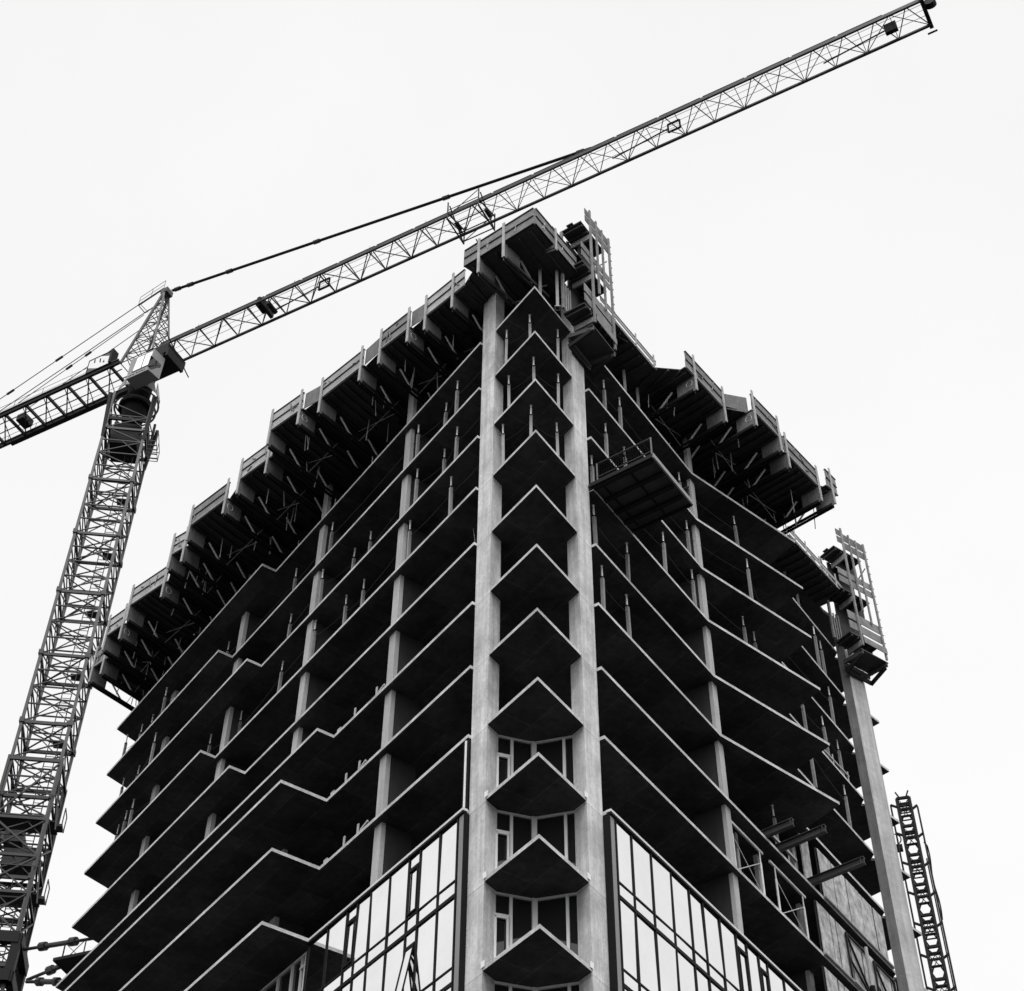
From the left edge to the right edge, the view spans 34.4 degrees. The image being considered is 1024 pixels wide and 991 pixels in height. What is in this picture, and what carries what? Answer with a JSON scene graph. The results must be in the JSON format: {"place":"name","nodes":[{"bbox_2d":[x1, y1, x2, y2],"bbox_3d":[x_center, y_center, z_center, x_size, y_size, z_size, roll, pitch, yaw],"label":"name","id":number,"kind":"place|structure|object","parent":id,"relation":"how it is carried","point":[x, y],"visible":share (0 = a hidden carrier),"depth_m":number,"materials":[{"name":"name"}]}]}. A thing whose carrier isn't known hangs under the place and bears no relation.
{"place":"outdoors","nodes":[
{"label":"outdoors","id":0,"kind":"place"},
{"bbox_2d":[0,0,1023,990],"label":"sky","id":1,"kind":"structure","parent":0,"point":[843,249],"materials":[{"name":"white"}]},
{"label":"ground","id":2,"kind":"structure","parent":0,"visible":0},
{"bbox_2d":[0,0,937,990],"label":"tower crane","id":3,"kind":"object","parent":2,"relation":"on","point":[128,440],"visible":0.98,"depth_m":103.80,"materials":[{"name":"metal"}]},
{"bbox_2d":[53,938,90,973],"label":"access platform","id":4,"kind":"structure","parent":3,"relation":"attached to","point":[66,964],"depth_m":78.29,"materials":[{"name":"black metal"}]},
{"bbox_2d":[55,286,928,990],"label":"unfinished tower","id":5,"kind":"structure","parent":2,"relation":"on","point":[559,780],"depth_m":61.50,"materials":[{"name":"concrete"}]},
{"bbox_2d":[88,646,152,710],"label":"edge table","id":6,"kind":"object","parent":5,"relation":"on","point":[104,670],"visible":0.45,"depth_m":85.32,"materials":[{"name":"grey wood"}]},
{"bbox_2d":[101,603,177,685],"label":"edge table","id":7,"kind":"object","parent":5,"relation":"on","point":[136,646],"visible":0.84,"depth_m":83.78,"materials":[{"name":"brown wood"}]},
{"bbox_2d":[119,646,160,686],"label":"infill deck","id":8,"kind":"structure","parent":7,"relation":"on","point":[138,666],"depth_m":85.38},
{"bbox_2d":[125,562,215,657],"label":"edge table","id":9,"kind":"object","parent":5,"relation":"on","point":[162,604],"visible":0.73,"depth_m":82.19,"materials":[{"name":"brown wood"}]},
{"bbox_2d":[126,615,193,657],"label":"infill deck","id":10,"kind":"structure","parent":9,"relation":"on","point":[163,637],"depth_m":83.80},
{"bbox_2d":[166,526,242,609],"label":"edge table","id":11,"kind":"object","parent":5,"relation":"on","point":[183,558],"visible":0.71,"depth_m":79.80,"materials":[{"name":"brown wood"}]},
{"bbox_2d":[185,478,293,583],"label":"edge table","id":12,"kind":"object","parent":5,"relation":"on","point":[225,522],"visible":0.94,"depth_m":78.42,"materials":[{"name":"grey wood"}]},
{"bbox_2d":[188,531,258,584],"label":"infill deck","id":13,"kind":"structure","parent":12,"relation":"on","point":[224,560],"depth_m":80.02,"materials":[{"name":"wood"}]},
{"bbox_2d":[235,445,323,544],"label":"edge table","id":14,"kind":"object","parent":5,"relation":"on","point":[267,475],"visible":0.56,"depth_m":76.43,"materials":[{"name":"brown wood"}]},
{"bbox_2d":[230,489,307,543],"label":"infill deck","id":15,"kind":"structure","parent":14,"relation":"on","point":[257,516],"depth_m":77.94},
{"bbox_2d":[277,661,284,691],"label":"shoring post","id":16,"kind":"object","parent":5,"relation":"on","point":[280,680],"visible":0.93,"depth_m":71.33,"materials":[{"name":"metal"}]},
{"bbox_2d":[260,951,306,990],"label":"window frame","id":17,"kind":"structure","parent":5,"relation":"in","point":[292,978],"depth_m":56.01,"materials":[{"name":"silver metal"}]},
{"bbox_2d":[119,466,478,834],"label":"guard cable","id":18,"kind":"object","parent":5,"relation":"attached to","point":[331,624],"visible":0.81,"depth_m":68.64,"materials":[{"name":"metal"}]},
{"bbox_2d":[126,370,481,748],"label":"guard cable","id":19,"kind":"object","parent":5,"relation":"attached to","point":[340,526],"visible":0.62,"depth_m":72.51,"materials":[{"name":"metal"}]},
{"bbox_2d":[310,620,316,657],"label":"shoring post","id":20,"kind":"object","parent":5,"relation":"on","point":[313,641],"visible":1,"depth_m":69.40,"materials":[{"name":"metal"}]},
{"bbox_2d":[266,389,370,504],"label":"edge table","id":21,"kind":"object","parent":5,"relation":"on","point":[300,430],"visible":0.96,"depth_m":74.47,"materials":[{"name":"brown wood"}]},
{"bbox_2d":[272,437,345,496],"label":"infill deck","id":22,"kind":"structure","parent":21,"relation":"on","point":[312,472],"depth_m":75.93,"materials":[{"name":"wood"}]},
{"bbox_2d":[305,402,380,458],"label":"infill deck","id":23,"kind":"structure","parent":21,"relation":"on","point":[311,410],"depth_m":74.29,"materials":[{"name":"wood"}]},
{"bbox_2d":[318,569,324,603],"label":"shoring post","id":24,"kind":"object","parent":5,"relation":"on","point":[321,589],"visible":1,"depth_m":71.45,"materials":[{"name":"metal"}]},
{"bbox_2d":[328,522,333,550],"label":"shoring post","id":25,"kind":"object","parent":5,"relation":"on","point":[331,539],"visible":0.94,"depth_m":73.61,"materials":[{"name":"metal"}]},
{"bbox_2d":[342,595,347,624],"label":"shoring post","id":26,"kind":"object","parent":5,"relation":"on","point":[345,612],"visible":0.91,"depth_m":68.50,"materials":[{"name":"metal"}]},
{"bbox_2d":[304,345,407,461],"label":"edge table","id":27,"kind":"object","parent":5,"relation":"on","point":[355,392],"visible":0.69,"depth_m":72.95,"materials":[{"name":"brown wood"}]},
{"bbox_2d":[290,416,480,627],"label":"guard cable","id":28,"kind":"object","parent":5,"relation":"attached to","point":[392,518],"visible":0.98,"depth_m":69.02,"materials":[{"name":"metal"}]},
{"bbox_2d":[406,520,411,557],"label":"shoring post","id":29,"kind":"object","parent":5,"relation":"on","point":[409,542],"visible":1,"depth_m":65.34,"materials":[{"name":"metal"}]},
{"bbox_2d":[365,307,456,404],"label":"edge table","id":30,"kind":"object","parent":5,"relation":"on","point":[400,341],"visible":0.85,"depth_m":71.13,"materials":[{"name":"grey wood"}]},
{"bbox_2d":[366,354,428,397],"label":"infill deck","id":31,"kind":"structure","parent":30,"relation":"on","point":[372,366],"depth_m":72.20,"materials":[{"name":"wood"}]},
{"bbox_2d":[413,468,418,502],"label":"shoring post","id":32,"kind":"object","parent":5,"relation":"on","point":[416,488],"visible":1,"depth_m":67.35,"materials":[{"name":"metal"}]},
{"bbox_2d":[415,424,419,455],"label":"shoring post","id":33,"kind":"object","parent":5,"relation":"on","point":[417,443],"visible":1,"depth_m":69.57,"materials":[{"name":"metal"}]},
{"bbox_2d":[411,269,484,364],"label":"edge table","id":34,"kind":"object","parent":5,"relation":"on","point":[451,310],"visible":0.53,"depth_m":69.69,"materials":[{"name":"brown wood"}]},
{"bbox_2d":[413,320,461,367],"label":"infill deck","id":35,"kind":"structure","parent":34,"relation":"on","point":[418,329],"depth_m":70.72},
{"bbox_2d":[448,476,452,514],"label":"shoring post","id":36,"kind":"object","parent":5,"relation":"on","point":[450,505],"visible":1,"depth_m":63.68,"materials":[{"name":"metal"}]},
{"bbox_2d":[454,426,458,459],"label":"shoring post","id":37,"kind":"object","parent":5,"relation":"on","point":[456,445],"visible":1,"depth_m":65.81,"materials":[{"name":"metal"}]},
{"bbox_2d":[454,380,459,413],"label":"shoring post","id":38,"kind":"object","parent":5,"relation":"on","point":[456,399],"visible":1,"depth_m":67.89,"materials":[{"name":"metal"}]},
{"bbox_2d":[154,281,836,681],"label":"formwork deck","id":39,"kind":"structure","parent":5,"relation":"on","point":[812,611],"depth_m":74.81,"materials":[{"name":"wood"}]},
{"bbox_2d":[168,571,234,614],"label":"infill deck","id":40,"kind":"structure","parent":39,"relation":"on","point":[200,599],"depth_m":81.53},
{"bbox_2d":[464,272,497,314],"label":"infill deck","id":41,"kind":"structure","parent":39,"relation":"on","point":[477,286],"depth_m":68.91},
{"bbox_2d":[590,295,655,384],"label":"edge deck","id":42,"kind":"structure","parent":39,"relation":"on","point":[632,361],"depth_m":71.33,"materials":[{"name":"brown wood"}]},
{"bbox_2d":[775,526,843,606],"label":"edge deck","id":43,"kind":"structure","parent":39,"relation":"on","point":[797,564],"depth_m":80.36,"materials":[{"name":"grey wood"}]},
{"bbox_2d":[501,424,506,463],"bbox_3d":[-0.331,-1.737,61.729,0.321,2.764,0.150,0,-47,0],"label":"shoring post","id":44,"kind":"object","parent":5,"relation":"on","point":[503,446],"visible":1,"depth_m":61.83,"materials":[{"name":"metal"}]},
{"bbox_2d":[503,330,510,363],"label":"shoring post","id":45,"kind":"object","parent":5,"relation":"on","point":[506,339],"visible":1,"depth_m":66.07,"materials":[{"name":"metal"}]},
{"bbox_2d":[505,375,512,406],"bbox_3d":[-0.131,-3.741,63.824,0.305,2.766,0.159,-17,-49,16],"label":"shoring post","id":46,"kind":"object","parent":5,"relation":"on","point":[508,385],"visible":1,"depth_m":64.07,"materials":[{"name":"metal"}]},
{"bbox_2d":[495,810,536,868],"bbox_3d":[0.100,10.658,49.487,1.355,2.753,0.155,14,-48,-13],"label":"window frame","id":47,"kind":"structure","parent":5,"relation":"in","point":[513,831],"depth_m":50.00,"materials":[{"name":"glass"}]},
{"bbox_2d":[494,892,537,957],"bbox_3d":[0.084,12.640,47.370,1.355,2.753,0.155,14,-48,-13],"label":"window frame","id":48,"kind":"structure","parent":5,"relation":"in","point":[515,916],"depth_m":47.83,"materials":[{"name":"glass"}]},
{"bbox_2d":[494,981,537,990],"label":"window frame","id":49,"kind":"structure","parent":5,"relation":"in","point":[499,986],"depth_m":46.17,"materials":[{"name":"silver metal"}]},
{"bbox_2d":[496,735,536,786],"bbox_3d":[0.115,8.676,51.603,1.355,2.753,0.155,14,-48,-13],"label":"window frame","id":50,"kind":"structure","parent":5,"relation":"in","point":[512,753],"depth_m":52.16,"materials":[{"name":"glass"}]},
{"bbox_2d":[464,207,576,308],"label":"corner formwork platform","id":51,"kind":"object","parent":5,"relation":"on","point":[508,259],"visible":0.94,"depth_m":67.82,"materials":[{"name":"grey wood"}]},
{"bbox_2d":[527,405,534,435],"bbox_3d":[0.699,-2.427,61.076,0.321,2.764,0.150,1,-47,0],"label":"shoring post","id":52,"kind":"object","parent":5,"relation":"on","point":[530,415],"visible":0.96,"depth_m":61.40,"materials":[{"name":"metal"}]},
{"bbox_2d":[535,735,573,784],"bbox_3d":[1.336,8.690,51.611,1.368,2.738,0.100,-11,-48,11],"label":"window frame","id":53,"kind":"structure","parent":5,"relation":"in","point":[558,751],"depth_m":52.18,"materials":[{"name":"glass"}]},
{"bbox_2d":[535,810,575,865],"bbox_3d":[1.321,10.672,49.494,1.368,2.738,0.100,-11,-48,11],"label":"window frame","id":54,"kind":"structure","parent":5,"relation":"in","point":[558,829],"depth_m":50.03,"materials":[{"name":"glass"}]},
{"bbox_2d":[553,422,560,454],"bbox_3d":[1.696,-1.800,61.656,0.321,2.764,0.150,0,-47,0],"label":"shoring post","id":55,"kind":"object","parent":5,"relation":"on","point":[556,433],"visible":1,"depth_m":61.94,"materials":[{"name":"metal"}]},
{"bbox_2d":[536,892,577,954],"bbox_3d":[1.306,12.655,47.378,1.368,2.738,0.100,-11,-48,11],"label":"window frame","id":56,"kind":"structure","parent":5,"relation":"in","point":[557,914],"depth_m":47.86,"materials":[{"name":"glass"}]},
{"bbox_2d":[555,269,560,310],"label":"post shore","id":57,"kind":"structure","parent":5,"relation":"on","point":[557,307],"depth_m":67.01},
{"bbox_2d":[556,373,559,405],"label":"shoring post","id":58,"kind":"object","parent":5,"relation":"on","point":[558,392],"visible":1,"depth_m":63.95,"materials":[{"name":"metal"}]},
{"bbox_2d":[536,981,579,990],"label":"window frame","id":59,"kind":"structure","parent":5,"relation":"in","point":[573,986],"depth_m":46.18,"materials":[{"name":"silver metal"}]},
{"bbox_2d":[552,208,616,374],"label":"column scaffold","id":60,"kind":"object","parent":5,"relation":"on","point":[581,291],"depth_m":68.07,"materials":[{"name":"black metal"}]},
{"bbox_2d":[589,455,594,481],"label":"shoring post","id":61,"kind":"object","parent":5,"relation":"on","point":[592,477],"visible":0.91,"depth_m":63.06,"materials":[{"name":"metal"}]},
{"bbox_2d":[592,504,597,544],"bbox_3d":[3.031,1.315,60.590,0.159,2.766,0.304,-48,-63,35],"label":"shoring post","id":62,"kind":"object","parent":5,"relation":"on","point":[594,524],"visible":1,"depth_m":60.70,"materials":[{"name":"metal"}]},
{"bbox_2d":[600,565,605,609],"bbox_3d":[3.221,3.491,58.654,0.150,2.764,0.321,-26,-52,23],"label":"shoring post","id":63,"kind":"object","parent":5,"relation":"on","point":[602,587],"visible":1,"depth_m":58.80,"materials":[{"name":"metal"}]},
{"bbox_2d":[602,379,606,408],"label":"shoring post","id":64,"kind":"object","parent":5,"relation":"on","point":[604,396],"visible":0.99,"depth_m":67.92,"materials":[{"name":"metal"}]},
{"bbox_2d":[604,423,608,456],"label":"shoring post","id":65,"kind":"object","parent":5,"relation":"on","point":[606,442],"visible":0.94,"depth_m":65.61,"materials":[{"name":"metal"}]},
{"bbox_2d":[618,397,622,428],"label":"shoring post","id":66,"kind":"object","parent":5,"relation":"on","point":[620,415],"visible":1,"depth_m":68.49,"materials":[{"name":"metal"}]},
{"bbox_2d":[625,542,630,580],"bbox_3d":[4.342,2.767,61.940,0.150,2.764,0.321,-26,-52,23],"label":"shoring post","id":67,"kind":"object","parent":5,"relation":"on","point":[627,558],"visible":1,"depth_m":62.11,"materials":[{"name":"metal"}]},
{"bbox_2d":[625,594,631,637],"bbox_3d":[4.201,4.587,59.673,0.150,2.764,0.321,-26,-52,22],"label":"shoring post","id":68,"kind":"object","parent":5,"relation":"on","point":[628,620],"visible":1,"depth_m":59.77,"materials":[{"name":"metal"}]},
{"bbox_2d":[588,437,692,532],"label":"loading platform","id":69,"kind":"structure","parent":5,"relation":"attached to","point":[642,493],"depth_m":61.34,"materials":[{"name":"black metal"}]},
{"bbox_2d":[661,531,667,572],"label":"shoring post","id":70,"kind":"object","parent":5,"relation":"on","point":[664,554],"visible":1,"depth_m":65.66,"materials":[{"name":"metal"}]},
{"bbox_2d":[685,520,691,553],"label":"shoring post","id":71,"kind":"object","parent":5,"relation":"on","point":[688,540],"visible":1,"depth_m":69.34,"materials":[{"name":"metal"}]},
{"bbox_2d":[639,351,747,453],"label":"edge table","id":72,"kind":"object","parent":5,"relation":"on","point":[691,395],"visible":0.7,"depth_m":72.97,"materials":[{"name":"grey wood"}]},
{"bbox_2d":[632,367,680,403],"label":"infill deck","id":73,"kind":"structure","parent":72,"relation":"on","point":[654,377],"depth_m":72.12,"materials":[{"name":"wood"}]},
{"bbox_2d":[676,406,746,454],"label":"infill deck","id":74,"kind":"structure","parent":72,"relation":"on","point":[733,414],"depth_m":73.78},
{"bbox_2d":[690,569,696,605],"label":"shoring post","id":75,"kind":"object","parent":5,"relation":"on","point":[693,592],"visible":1,"depth_m":67.18,"materials":[{"name":"metal"}]},
{"bbox_2d":[588,421,829,701],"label":"guard cable","id":76,"kind":"object","parent":5,"relation":"attached to","point":[726,562],"visible":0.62,"depth_m":70.36,"materials":[{"name":"metal"}]},
{"bbox_2d":[588,468,838,754],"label":"guard cable","id":77,"kind":"object","parent":5,"relation":"attached to","point":[722,614],"visible":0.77,"depth_m":67.96,"materials":[{"name":"metal"}]},
{"bbox_2d":[732,516,738,544],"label":"shoring post","id":78,"kind":"object","parent":5,"relation":"on","point":[736,534],"visible":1,"depth_m":73.17,"materials":[{"name":"metal"}]},
{"bbox_2d":[690,390,784,490],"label":"edge table","id":79,"kind":"object","parent":5,"relation":"on","point":[753,430],"visible":0.86,"depth_m":74.38,"materials":[{"name":"grey wood"}]},
{"bbox_2d":[733,832,741,870],"bbox_3d":[8.159,13.310,59.753,0.200,2.600,0.200,-26,-52,23],"label":"bay prop","id":80,"kind":"object","parent":5,"relation":"on","point":[737,852],"visible":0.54,"depth_m":60.06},
{"bbox_2d":[731,820,765,894],"bbox_3d":[7.965,13.429,59.729,1.288,2.400,2.800,-26,-52,23],"label":"braced scaffold","id":81,"kind":"object","parent":5,"relation":"on","point":[736,827],"visible":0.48,"depth_m":60.05,"materials":[{"name":"metal"}]},
{"bbox_2d":[746,558,752,598],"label":"shoring post","id":82,"kind":"object","parent":5,"relation":"on","point":[749,582],"visible":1,"depth_m":70.72,"materials":[{"name":"metal"}]},
{"bbox_2d":[753,854,762,891],"bbox_3d":[9.082,14.312,60.684,0.200,2.600,0.200,-26,-52,23],"label":"bay prop","id":83,"kind":"object","parent":5,"relation":"on","point":[757,869],"visible":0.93,"depth_m":61.05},
{"bbox_2d":[720,432,822,528],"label":"edge table","id":84,"kind":"object","parent":5,"relation":"on","point":[787,478],"visible":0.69,"depth_m":76.27,"materials":[{"name":"grey wood"}]},
{"bbox_2d":[707,448,782,494],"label":"infill deck","id":85,"kind":"structure","parent":84,"relation":"on","point":[738,469],"depth_m":75.70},
{"bbox_2d":[761,817,794,837],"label":"steel beam","id":86,"kind":"structure","parent":5,"relation":"on","point":[778,828],"depth_m":61.22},
{"bbox_2d":[772,835,796,868],"bbox_3d":[10.252,13.350,62.584,0.125,0.900,2.185,-26,-52,23],"label":"short guard","id":87,"kind":"object","parent":5,"relation":"on","point":[788,852],"visible":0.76,"depth_m":62.84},
{"bbox_2d":[768,860,809,938],"bbox_3d":[9.867,15.493,61.648,1.288,2.400,2.900,-26,-52,23],"label":"braced scaffold","id":88,"kind":"object","parent":5,"relation":"on","point":[777,869],"visible":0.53,"depth_m":61.72,"materials":[{"name":"metal"}]},
{"bbox_2d":[774,824,826,851],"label":"steel beam","id":89,"kind":"structure","parent":5,"relation":"on","point":[801,838],"depth_m":61.64,"materials":[{"name":"metal"}]},
{"bbox_2d":[767,468,838,534],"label":"edge table","id":90,"kind":"object","parent":5,"relation":"on","point":[829,495],"visible":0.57,"depth_m":76.60,"materials":[{"name":"grey wood"}]},
{"bbox_2d":[801,703,807,729],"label":"shoring post","id":91,"kind":"object","parent":5,"relation":"on","point":[804,717],"visible":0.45,"depth_m":72.44,"materials":[{"name":"metal"}]},
{"bbox_2d":[810,758,817,787],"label":"shoring post","id":92,"kind":"object","parent":5,"relation":"on","point":[813,773],"visible":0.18,"depth_m":69.27,"materials":[{"name":"metal"}]},
{"bbox_2d":[812,626,821,668],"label":"shoring post","id":93,"kind":"object","parent":5,"relation":"on","point":[816,649],"visible":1,"depth_m":77.87,"materials":[{"name":"metal"}]},
{"bbox_2d":[819,640,826,674],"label":"shoring post","id":94,"kind":"object","parent":5,"relation":"on","point":[823,660],"visible":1,"depth_m":78.71,"materials":[{"name":"metal"}]},
{"bbox_2d":[820,716,830,759],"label":"shoring post","id":95,"kind":"object","parent":5,"relation":"on","point":[825,735],"visible":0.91,"depth_m":73.65,"materials":[{"name":"metal"}]},
{"bbox_2d":[827,686,835,723],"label":"shoring post","id":96,"kind":"object","parent":5,"relation":"on","point":[831,708],"visible":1,"depth_m":76.59,"materials":[{"name":"metal"}]},
{"bbox_2d":[821,965,848,990],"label":"board hoarding","id":97,"kind":"object","parent":5,"relation":"on","point":[833,983],"visible":1,"depth_m":61.11,"materials":[{"name":"grey wood"}]},
{"bbox_2d":[806,856,865,885],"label":"steel beam","id":98,"kind":"structure","parent":5,"relation":"on","point":[838,870],"depth_m":63.08,"materials":[{"name":"metal"}]},
{"bbox_2d":[823,750,849,780],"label":"short guard","id":99,"kind":"object","parent":5,"relation":"on","point":[836,763],"visible":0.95,"depth_m":72.99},
{"bbox_2d":[836,739,844,775],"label":"shoring post","id":100,"kind":"object","parent":5,"relation":"on","point":[839,758],"visible":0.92,"depth_m":74.82,"materials":[{"name":"metal"}]},
{"bbox_2d":[798,833,894,968],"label":"board hoarding","id":101,"kind":"object","parent":5,"relation":"on","point":[861,910],"visible":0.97,"depth_m":66.42,"materials":[{"name":"grey wood"}]},
{"bbox_2d":[842,785,851,826],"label":"shoring post","id":102,"kind":"object","parent":5,"relation":"on","point":[847,809],"visible":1,"depth_m":72.22,"materials":[{"name":"metal"}]},
{"bbox_2d":[811,528,888,685],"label":"column scaffold","id":103,"kind":"object","parent":5,"relation":"on","point":[849,606],"depth_m":81.16,"materials":[{"name":"black metal"}]},
{"bbox_2d":[813,900,896,990],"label":"board hoarding","id":104,"kind":"object","parent":5,"relation":"on","point":[829,936],"visible":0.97,"depth_m":63.44,"materials":[{"name":"grey wood"}]},
{"bbox_2d":[844,932,896,990],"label":"braced gate","id":105,"kind":"structure","parent":104,"relation":"attached to","point":[851,962],"depth_m":64.32,"materials":[{"name":"black metal"}]},
{"bbox_2d":[855,947,875,990],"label":"raking prop","id":106,"kind":"object","parent":5,"relation":"on","point":[872,987],"visible":1,"depth_m":63.86,"materials":[{"name":"grey metal"}]},
{"bbox_2d":[890,790,956,990],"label":"hoist mast","id":107,"kind":"object","parent":2,"relation":"on","point":[913,833],"visible":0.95,"depth_m":74.83,"materials":[{"name":"black metal"}]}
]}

